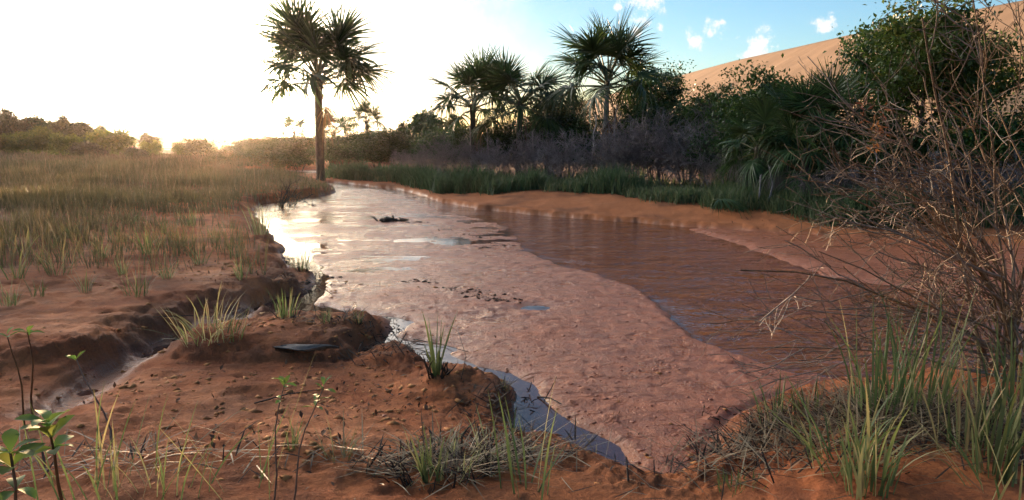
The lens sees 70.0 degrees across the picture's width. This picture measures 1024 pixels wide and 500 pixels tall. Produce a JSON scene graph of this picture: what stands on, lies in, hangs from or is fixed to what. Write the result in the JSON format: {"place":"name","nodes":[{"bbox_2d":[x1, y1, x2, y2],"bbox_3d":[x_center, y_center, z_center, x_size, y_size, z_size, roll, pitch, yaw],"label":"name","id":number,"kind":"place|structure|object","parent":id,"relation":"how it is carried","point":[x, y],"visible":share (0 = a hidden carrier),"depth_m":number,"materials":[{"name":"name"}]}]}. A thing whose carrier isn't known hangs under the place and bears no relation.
{"place":"outdoors","nodes":[
{"label":"outdoors","id":0,"kind":"place"},
{"bbox_2d":[86,134,345,142],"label":"hills","id":1,"kind":"structure","parent":0,"point":[222,138],"depth_m":385.52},
{"bbox_2d":[0,0,1020,137],"label":"sky","id":2,"kind":"structure","parent":0,"point":[156,67],"materials":[{"name":"white"}]},
{"bbox_2d":[0,142,1023,499],"bbox_3d":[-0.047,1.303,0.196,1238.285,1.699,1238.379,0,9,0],"label":"ground","id":3,"kind":"structure","parent":0,"point":[76,322],"depth_m":5.22,"materials":[{"name":"soil"}]},
{"bbox_2d":[1,131,36,153],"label":"leafy shrub","id":4,"kind":"object","parent":3,"relation":"on","point":[22,141],"visible":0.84,"depth_m":55.09,"materials":[{"name":"green plant"}]},
{"bbox_2d":[0,108,41,136],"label":"leafy tree","id":5,"kind":"object","parent":3,"relation":"on","point":[8,122],"visible":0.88,"depth_m":70.74,"materials":[{"name":"green plant"}]},
{"bbox_2d":[0,428,45,499],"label":"seedling","id":6,"kind":"object","parent":3,"relation":"on","point":[10,436],"visible":1,"depth_m":2.12,"materials":[{"name":"green plant"}]},
{"bbox_2d":[11,325,44,414],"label":"seedling","id":7,"kind":"object","parent":3,"relation":"on","point":[28,331],"visible":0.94,"depth_m":3.73,"materials":[{"name":"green plant"}]},
{"bbox_2d":[27,125,59,154],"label":"leafy shrub","id":8,"kind":"object","parent":3,"relation":"on","point":[41,134],"visible":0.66,"depth_m":56.86,"materials":[{"name":"green plant"}]},
{"bbox_2d":[14,410,73,499],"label":"seedling","id":9,"kind":"object","parent":3,"relation":"on","point":[50,430],"visible":1,"depth_m":2.26,"materials":[{"name":"green plant"}]},
{"bbox_2d":[40,114,74,136],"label":"leafy tree","id":10,"kind":"object","parent":3,"relation":"on","point":[56,124],"visible":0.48,"depth_m":68.63,"materials":[{"name":"green plant"}]},
{"bbox_2d":[45,132,82,155],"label":"leafy shrub","id":11,"kind":"object","parent":3,"relation":"on","point":[61,143],"visible":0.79,"depth_m":54.00,"materials":[{"name":"green plant"}]},
{"bbox_2d":[57,116,103,141],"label":"leafy tree","id":12,"kind":"object","parent":3,"relation":"on","point":[80,129],"visible":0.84,"depth_m":68.48,"materials":[{"name":"green plant"}]},
{"bbox_2d":[18,381,150,499],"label":"grass tuft","id":13,"kind":"object","parent":3,"relation":"on","point":[96,479],"visible":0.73,"depth_m":2.92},
{"bbox_2d":[63,140,110,156],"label":"shrub","id":14,"kind":"object","parent":3,"relation":"on","point":[79,149],"visible":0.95,"depth_m":49.42,"materials":[{"name":"green plant"}]},
{"bbox_2d":[83,127,139,155],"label":"leafy shrub","id":15,"kind":"object","parent":3,"relation":"on","point":[117,142],"visible":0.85,"depth_m":56.64,"materials":[{"name":"green plant"}]},
{"bbox_2d":[103,254,160,297],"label":"grass tuft","id":16,"kind":"object","parent":3,"relation":"on","point":[136,292],"visible":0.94,"depth_m":6.67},
{"bbox_2d":[59,392,220,499],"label":"grass tuft","id":17,"kind":"object","parent":3,"relation":"on","point":[114,474],"visible":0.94,"depth_m":2.97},
{"bbox_2d":[0,145,332,274],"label":"meadow grass","id":18,"kind":"structure","parent":3,"relation":"on","point":[122,196],"depth_m":14.78,"materials":[{"name":"plant"}]},
{"bbox_2d":[106,398,259,499],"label":"grass tuft","id":19,"kind":"object","parent":3,"relation":"on","point":[160,467],"visible":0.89,"depth_m":2.96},
{"bbox_2d":[174,137,225,155],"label":"shrub","id":20,"kind":"object","parent":3,"relation":"on","point":[197,145],"visible":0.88,"depth_m":54.19,"materials":[{"name":"green plant"}]},
{"bbox_2d":[140,282,263,345],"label":"grass tuft","id":21,"kind":"object","parent":3,"relation":"on","point":[192,331],"visible":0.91,"depth_m":5.31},
{"bbox_2d":[193,299,252,342],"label":"grass tuft","id":22,"kind":"object","parent":3,"relation":"on","point":[235,327],"visible":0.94,"depth_m":5.29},
{"bbox_2d":[164,362,311,499],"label":"grass tuft","id":23,"kind":"object","parent":3,"relation":"on","point":[269,449],"visible":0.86,"depth_m":2.95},
{"bbox_2d":[228,135,262,159],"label":"leafy shrub","id":24,"kind":"object","parent":3,"relation":"on","point":[247,142],"visible":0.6,"depth_m":46.01,"materials":[{"name":"green plant"}]},
{"bbox_2d":[232,132,288,162],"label":"leafy shrub","id":25,"kind":"object","parent":3,"relation":"on","point":[265,143],"visible":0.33,"depth_m":42.16,"materials":[{"name":"green plant"}]},
{"bbox_2d":[248,147,309,168],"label":"shrub","id":26,"kind":"object","parent":3,"relation":"on","point":[273,161],"visible":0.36,"depth_m":39.14,"materials":[{"name":"green plant"}]},
{"bbox_2d":[271,375,296,499],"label":"seedling","id":27,"kind":"object","parent":3,"relation":"on","point":[283,380],"visible":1,"depth_m":2.81,"materials":[{"name":"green plant"}]},
{"bbox_2d":[266,287,301,318],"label":"grass tuft","id":28,"kind":"object","parent":3,"relation":"on","point":[283,312],"visible":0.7,"depth_m":5.87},
{"bbox_2d":[258,130,324,170],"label":"leafy shrub","id":29,"kind":"object","parent":3,"relation":"on","point":[293,147],"visible":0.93,"depth_m":38.09,"materials":[{"name":"green plant"}]},
{"bbox_2d":[275,110,313,139],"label":"palm tree","id":30,"kind":"object","parent":3,"relation":"on","point":[289,121],"visible":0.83,"depth_m":72.84,"materials":[{"name":"green plant"}]},
{"bbox_2d":[274,178,316,206],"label":"dead shrub","id":31,"kind":"object","parent":3,"relation":"on","point":[281,203],"visible":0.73,"depth_m":18.23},
{"bbox_2d":[274,344,338,351],"bbox_3d":[-1.462,0.696,5.186,0.461,0.048,0.116,1,9,9],"label":"palm sheath","id":32,"kind":"object","parent":3,"relation":"on","point":[306,347],"visible":1,"depth_m":5.20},
{"bbox_2d":[293,375,335,499],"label":"seedling","id":33,"kind":"object","parent":3,"relation":"on","point":[323,380],"visible":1,"depth_m":2.83,"materials":[{"name":"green plant"}]},
{"bbox_2d":[237,0,406,180],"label":"palm tree","id":34,"kind":"object","parent":3,"relation":"on","point":[305,39],"visible":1,"depth_m":27.77,"materials":[{"name":"green plant"}]},
{"bbox_2d":[313,107,355,136],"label":"palm tree","id":35,"kind":"object","parent":3,"relation":"on","point":[343,126],"visible":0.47,"depth_m":51.35,"materials":[{"name":"green plant"}]},
{"bbox_2d":[324,126,369,164],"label":"leafy shrub","id":36,"kind":"object","parent":3,"relation":"on","point":[347,137],"visible":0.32,"depth_m":35.06,"materials":[{"name":"green plant"}]},
{"bbox_2d":[343,97,389,133],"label":"palm tree","id":37,"kind":"object","parent":3,"relation":"on","point":[377,114],"visible":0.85,"depth_m":56.72,"materials":[{"name":"green plant"}]},
{"bbox_2d":[330,124,411,167],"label":"leafy shrub","id":38,"kind":"object","parent":3,"relation":"on","point":[363,136],"visible":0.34,"depth_m":34.14,"materials":[{"name":"green plant"}]},
{"bbox_2d":[342,121,426,167],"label":"leafy shrub","id":39,"kind":"object","parent":3,"relation":"on","point":[385,141],"visible":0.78,"depth_m":32.83,"materials":[{"name":"green plant"}]},
{"bbox_2d":[246,221,522,314],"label":"mud specks","id":40,"kind":"object","parent":3,"relation":"on","point":[465,296],"visible":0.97,"depth_m":8.08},
{"bbox_2d":[399,105,446,142],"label":"leafy tree","id":41,"kind":"object","parent":3,"relation":"on","point":[418,118],"visible":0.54,"depth_m":43.77,"materials":[{"name":"green plant"}]},
{"bbox_2d":[404,422,456,485],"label":"grass tuft","id":42,"kind":"object","parent":3,"relation":"on","point":[424,468],"visible":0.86,"depth_m":3.13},
{"bbox_2d":[405,121,465,170],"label":"leafy shrub","id":43,"kind":"object","parent":3,"relation":"on","point":[426,141],"visible":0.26,"depth_m":30.35,"materials":[{"name":"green plant"}]},
{"bbox_2d":[422,311,456,378],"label":"grass tuft","id":44,"kind":"object","parent":3,"relation":"on","point":[437,367],"visible":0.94,"depth_m":4.55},
{"bbox_2d":[419,130,472,173],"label":"bare shrub","id":45,"kind":"object","parent":3,"relation":"on","point":[444,156],"visible":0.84,"depth_m":24.66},
{"bbox_2d":[372,423,525,492],"bbox_3d":[-0.327,0.916,3.285,0.658,0.274,0.717,8,12,43],"label":"grass tuft","id":46,"kind":"object","parent":3,"relation":"on","point":[403,481],"visible":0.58,"depth_m":3.22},
{"bbox_2d":[425,117,491,169],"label":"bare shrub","id":47,"kind":"object","parent":3,"relation":"on","point":[458,135],"visible":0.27,"depth_m":27.34,"materials":[{"name":"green plant"}]},
{"bbox_2d":[416,44,535,165],"bbox_3d":[-1.377,-4.767,25.561,3.850,4.781,3.854,5,10,28],"label":"palm tree","id":48,"kind":"object","parent":3,"relation":"on","point":[470,76],"visible":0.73,"depth_m":24.99,"materials":[{"name":"green plant"}]},
{"bbox_2d":[451,140,503,173],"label":"bare shrub","id":49,"kind":"object","parent":3,"relation":"on","point":[465,155],"visible":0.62,"depth_m":23.75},
{"bbox_2d":[454,112,527,172],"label":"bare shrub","id":50,"kind":"object","parent":3,"relation":"on","point":[493,131],"visible":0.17,"depth_m":26.07,"materials":[{"name":"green plant"}]},
{"bbox_2d":[428,407,559,473],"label":"grass tuft","id":51,"kind":"object","parent":3,"relation":"on","point":[514,428],"visible":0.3,"depth_m":3.58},
{"bbox_2d":[468,138,531,174],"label":"bare shrub","id":52,"kind":"object","parent":3,"relation":"on","point":[499,165],"visible":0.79,"depth_m":22.71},
{"bbox_2d":[0,244,1001,495],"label":"soil crumbs","id":53,"kind":"object","parent":3,"relation":"on","point":[284,432],"visible":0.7,"depth_m":4.24,"materials":[{"name":"soil"}]},
{"bbox_2d":[274,256,743,458],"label":"bank roots","id":54,"kind":"object","parent":3,"relation":"on","point":[511,386],"visible":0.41,"depth_m":5.71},
{"bbox_2d":[3,193,1016,499],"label":"leaf litter","id":55,"kind":"object","parent":3,"relation":"on","point":[323,431],"visible":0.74,"depth_m":4.16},
{"bbox_2d":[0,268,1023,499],"bbox_3d":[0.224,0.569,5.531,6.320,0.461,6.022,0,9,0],"label":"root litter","id":56,"kind":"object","parent":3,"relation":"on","point":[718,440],"visible":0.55,"depth_m":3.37,"materials":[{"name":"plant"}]},
{"bbox_2d":[1,354,1023,499],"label":"dry straw","id":57,"kind":"object","parent":3,"relation":"on","point":[825,399],"visible":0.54,"depth_m":3.35,"materials":[{"name":"plant"}]},
{"bbox_2d":[457,45,586,174],"bbox_3d":[0.412,-4.582,24.611,4.386,4.683,4.042,6,10,35],"label":"palm tree","id":58,"kind":"object","parent":3,"relation":"on","point":[504,75],"visible":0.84,"depth_m":24.13,"materials":[{"name":"green plant"}]},
{"bbox_2d":[487,128,556,174],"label":"bare shrub","id":59,"kind":"object","parent":3,"relation":"on","point":[522,162],"visible":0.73,"depth_m":22.18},
{"bbox_2d":[482,104,565,167],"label":"leafy shrub","id":60,"kind":"object","parent":3,"relation":"on","point":[510,140],"visible":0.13,"depth_m":25.24,"materials":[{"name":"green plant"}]},
{"bbox_2d":[488,381,565,499],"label":"grass tuft","id":61,"kind":"object","parent":3,"relation":"on","point":[545,475],"visible":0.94,"depth_m":3.04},
{"bbox_2d":[503,95,593,172],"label":"leafy shrub","id":62,"kind":"object","parent":3,"relation":"on","point":[561,122],"visible":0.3,"depth_m":24.09,"materials":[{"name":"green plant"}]},
{"bbox_2d":[514,128,583,176],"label":"bare shrub","id":63,"kind":"object","parent":3,"relation":"on","point":[545,163],"visible":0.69,"depth_m":21.21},
{"bbox_2d":[524,85,599,173],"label":"leafy tree","id":64,"kind":"object","parent":3,"relation":"on","point":[580,110],"visible":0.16,"depth_m":26.14,"materials":[{"name":"green plant"}]},
{"bbox_2d":[181,268,954,468],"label":"mud crumbs","id":65,"kind":"object","parent":3,"relation":"on","point":[638,462],"visible":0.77,"depth_m":4.78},
{"bbox_2d":[534,130,605,178],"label":"bare shrub","id":66,"kind":"object","parent":3,"relation":"on","point":[577,155],"visible":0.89,"depth_m":20.70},
{"bbox_2d":[545,104,622,173],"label":"leafy shrub","id":67,"kind":"object","parent":3,"relation":"on","point":[585,130],"visible":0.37,"depth_m":23.71,"materials":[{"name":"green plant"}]},
{"bbox_2d":[532,1,677,167],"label":"palm tree","id":68,"kind":"object","parent":3,"relation":"on","point":[617,45],"visible":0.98,"depth_m":21.88,"materials":[{"name":"green plant"}]},
{"bbox_2d":[568,116,651,172],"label":"bare shrub","id":69,"kind":"object","parent":3,"relation":"on","point":[604,157],"visible":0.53,"depth_m":20.10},
{"bbox_2d":[582,98,648,172],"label":"leafy shrub","id":70,"kind":"object","parent":3,"relation":"on","point":[623,120],"visible":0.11,"depth_m":23.52,"materials":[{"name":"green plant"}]},
{"bbox_2d":[576,111,671,178],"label":"bare shrub","id":71,"kind":"object","parent":3,"relation":"on","point":[631,158],"visible":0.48,"depth_m":19.81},
{"bbox_2d":[602,110,701,186],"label":"bare shrub","id":72,"kind":"object","parent":3,"relation":"on","point":[651,150],"visible":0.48,"depth_m":19.36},
{"bbox_2d":[613,57,697,176],"bbox_3d":[4.775,-4.189,23.644,2.468,3.982,3.058,6,10,34],"label":"leafy tree","id":73,"kind":"object","parent":3,"relation":"on","point":[673,90],"visible":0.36,"depth_m":23.17,"materials":[{"name":"green plant"}]},
{"bbox_2d":[609,85,702,180],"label":"leafy shrub","id":74,"kind":"object","parent":3,"relation":"on","point":[653,112],"visible":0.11,"depth_m":22.09,"materials":[{"name":"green plant"}]},
{"bbox_2d":[629,89,695,179],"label":"leafy shrub","id":75,"kind":"object","parent":3,"relation":"on","point":[673,118],"visible":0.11,"depth_m":20.16,"materials":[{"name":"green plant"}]},
{"bbox_2d":[325,154,1023,228],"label":"bank grass","id":76,"kind":"structure","parent":3,"relation":"on","point":[616,180],"depth_m":17.52,"materials":[{"name":"plant"}]},
{"bbox_2d":[634,99,730,187],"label":"bare shrub","id":77,"kind":"object","parent":3,"relation":"on","point":[661,142],"visible":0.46,"depth_m":18.73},
{"bbox_2d":[626,83,754,185],"bbox_3d":[5.242,-2.952,19.356,4.000,2.891,3.392,8,11,41],"label":"leafy shrub","id":78,"kind":"object","parent":3,"relation":"on","point":[695,108],"visible":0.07,"depth_m":19.26,"materials":[{"name":"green plant"}]},
{"bbox_2d":[658,115,743,190],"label":"bare shrub","id":79,"kind":"object","parent":3,"relation":"on","point":[697,161],"visible":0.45,"depth_m":18.23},
{"bbox_2d":[672,63,747,178],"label":"leafy tree","id":80,"kind":"object","parent":3,"relation":"on","point":[707,97],"visible":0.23,"depth_m":19.40,"materials":[{"name":"green plant"}]},
{"bbox_2d":[692,140,751,186],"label":"bare shrub","id":81,"kind":"object","parent":3,"relation":"on","point":[714,165],"visible":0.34,"depth_m":17.35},
{"bbox_2d":[679,93,771,181],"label":"leafy shrub","id":82,"kind":"object","parent":3,"relation":"on","point":[716,141],"visible":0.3,"depth_m":17.61,"materials":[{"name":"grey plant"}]},
{"bbox_2d":[710,92,799,196],"bbox_3d":[5.276,-2.109,15.591,1.984,2.496,2.074,0,9,0],"label":"palm tree","id":83,"kind":"object","parent":3,"relation":"on","point":[765,115],"visible":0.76,"depth_m":15.43,"materials":[{"name":"green plant"}]},
{"bbox_2d":[734,372,803,432],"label":"reed clump","id":84,"kind":"object","parent":3,"relation":"on","point":[775,406],"visible":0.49,"depth_m":3.75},
{"bbox_2d":[688,53,853,179],"bbox_3d":[6.389,-3.028,18.087,3.778,3.517,3.600,-3,9,-21],"label":"leafy shrub","id":85,"kind":"object","parent":3,"relation":"on","point":[758,91],"visible":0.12,"depth_m":17.81,"materials":[{"name":"green plant"}]},
{"bbox_2d":[728,66,850,185],"bbox_3d":[6.148,-2.333,15.993,2.872,3.453,2.803,0,9,0],"label":"palm tree","id":86,"kind":"object","parent":3,"relation":"on","point":[793,117],"visible":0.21,"depth_m":15.55,"materials":[{"name":"green plant"}]},
{"bbox_2d":[751,99,855,197],"bbox_3d":[5.958,-1.786,14.785,2.051,2.522,2.125,-4,9,-23],"label":"palm tree","id":87,"kind":"object","parent":3,"relation":"on","point":[805,158],"visible":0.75,"depth_m":14.62,"materials":[{"name":"green plant"}]},
{"bbox_2d":[790,374,826,416],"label":"reed clump","id":88,"kind":"object","parent":3,"relation":"on","point":[817,400],"visible":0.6,"depth_m":3.69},
{"bbox_2d":[789,158,850,196],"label":"bare shrub","id":89,"kind":"object","parent":3,"relation":"on","point":[823,177],"visible":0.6,"depth_m":14.17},
{"bbox_2d":[762,56,888,180],"bbox_3d":[6.723,-2.308,15.229,2.472,3.372,2.808,-3,9,-19],"label":"palm tree","id":90,"kind":"object","parent":3,"relation":"on","point":[839,86],"visible":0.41,"depth_m":14.96,"materials":[{"name":"green plant"}]},
{"bbox_2d":[799,116,890,186],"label":"palm tree","id":91,"kind":"object","parent":3,"relation":"on","point":[838,137],"visible":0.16,"depth_m":14.71,"materials":[{"name":"green plant"}]},
{"bbox_2d":[810,161,884,198],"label":"bare shrub","id":92,"kind":"object","parent":3,"relation":"on","point":[845,180],"visible":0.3,"depth_m":13.87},
{"bbox_2d":[748,373,949,483],"bbox_3d":[1.317,0.722,2.900,0.678,0.356,0.773,0,9,1],"label":"reed clump","id":93,"kind":"object","parent":3,"relation":"on","point":[809,444],"visible":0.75,"depth_m":2.97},
{"bbox_2d":[692,0,1023,402],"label":"bare bush","id":94,"kind":"object","parent":3,"relation":"on","point":[972,266],"visible":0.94,"depth_m":4.10,"materials":[{"name":"brown plant"}]},
{"bbox_2d":[824,381,909,499],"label":"reed clump","id":95,"kind":"object","parent":3,"relation":"on","point":[861,481],"visible":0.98,"depth_m":2.68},
{"bbox_2d":[806,95,951,188],"bbox_3d":[7.362,-1.916,14.525,2.837,2.256,2.406,-7,11,-40],"label":"leafy shrub","id":96,"kind":"object","parent":3,"relation":"on","point":[881,155],"visible":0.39,"depth_m":13.96,"materials":[{"name":"green plant"}]},
{"bbox_2d":[823,2,966,181],"bbox_3d":[8.570,-3.324,16.686,2.437,4.393,3.019,-5,10,-31],"label":"leafy tree","id":97,"kind":"object","parent":3,"relation":"on","point":[860,67],"visible":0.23,"depth_m":16.55,"materials":[{"name":"green plant"}]},
{"bbox_2d":[823,299,967,425],"bbox_3d":[1.725,0.523,3.406,0.530,0.583,0.499,2,9,13],"label":"reed clump","id":98,"kind":"object","parent":3,"relation":"on","point":[875,388],"visible":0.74,"depth_m":3.47,"materials":[{"name":"plant"}]},
{"bbox_2d":[877,145,957,201],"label":"bare shrub","id":99,"kind":"object","parent":3,"relation":"on","point":[923,169],"visible":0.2,"depth_m":13.36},
{"bbox_2d":[869,277,981,420],"bbox_3d":[1.931,0.482,3.463,0.494,0.653,0.729,4,9,24],"label":"reed clump","id":100,"kind":"object","parent":3,"relation":"on","point":[945,389],"visible":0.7,"depth_m":3.49,"materials":[{"name":"plant"}]},
{"bbox_2d":[854,112,1006,196],"bbox_3d":[7.987,-1.707,14.103,2.936,1.945,2.490,0,9,-3],"label":"leafy shrub","id":101,"kind":"object","parent":3,"relation":"on","point":[937,147],"visible":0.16,"depth_m":13.82,"materials":[{"name":"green plant"}]},
{"bbox_2d":[841,0,1022,140],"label":"leafy tree","id":102,"kind":"object","parent":3,"relation":"on","point":[895,33],"visible":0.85,"depth_m":14.09,"materials":[{"name":"green plant"}]},
{"bbox_2d":[914,351,1011,459],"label":"reed clump","id":103,"kind":"object","parent":3,"relation":"on","point":[967,436],"visible":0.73,"depth_m":3.03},
{"bbox_2d":[908,18,1023,131],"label":"leafy tree","id":104,"kind":"object","parent":3,"relation":"on","point":[1005,74],"visible":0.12,"depth_m":15.73,"materials":[{"name":"green plant"}]},
{"bbox_2d":[911,404,1023,499],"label":"reed clump","id":105,"kind":"object","parent":3,"relation":"on","point":[1014,472],"visible":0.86,"depth_m":2.72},
{"bbox_2d":[921,98,1023,182],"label":"leafy shrub","id":106,"kind":"object","parent":3,"relation":"on","point":[1002,133],"visible":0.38,"depth_m":13.80,"materials":[{"name":"green plant"}]},
{"bbox_2d":[924,148,1020,204],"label":"bare shrub","id":107,"kind":"object","parent":3,"relation":"on","point":[960,174],"visible":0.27,"depth_m":13.43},
{"bbox_2d":[948,357,1023,483],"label":"reed clump","id":108,"kind":"object","parent":3,"relation":"on","point":[999,446],"visible":0.89,"depth_m":2.75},
{"bbox_2d":[953,308,1023,446],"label":"reed clump","id":109,"kind":"object","parent":3,"relation":"on","point":[1012,379],"visible":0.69,"depth_m":3.27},
{"bbox_2d":[964,147,1023,204],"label":"bare shrub","id":110,"kind":"object","parent":3,"relation":"on","point":[1010,172],"visible":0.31,"depth_m":13.27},
{"bbox_2d":[978,80,1023,178],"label":"leafy shrub","id":111,"kind":"object","parent":3,"relation":"on","point":[1021,112],"visible":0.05,"depth_m":14.18,"materials":[{"name":"green plant"}]},
{"bbox_2d":[58,171,1023,465],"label":"river water","id":112,"kind":"structure","parent":0,"point":[678,273],"depth_m":8.44,"materials":[{"name":"liquid"}]},
{"bbox_2d":[512,0,1023,146],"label":"sand dune","id":113,"kind":"structure","parent":0,"point":[790,59],"depth_m":77.56,"materials":[{"name":"sand"}]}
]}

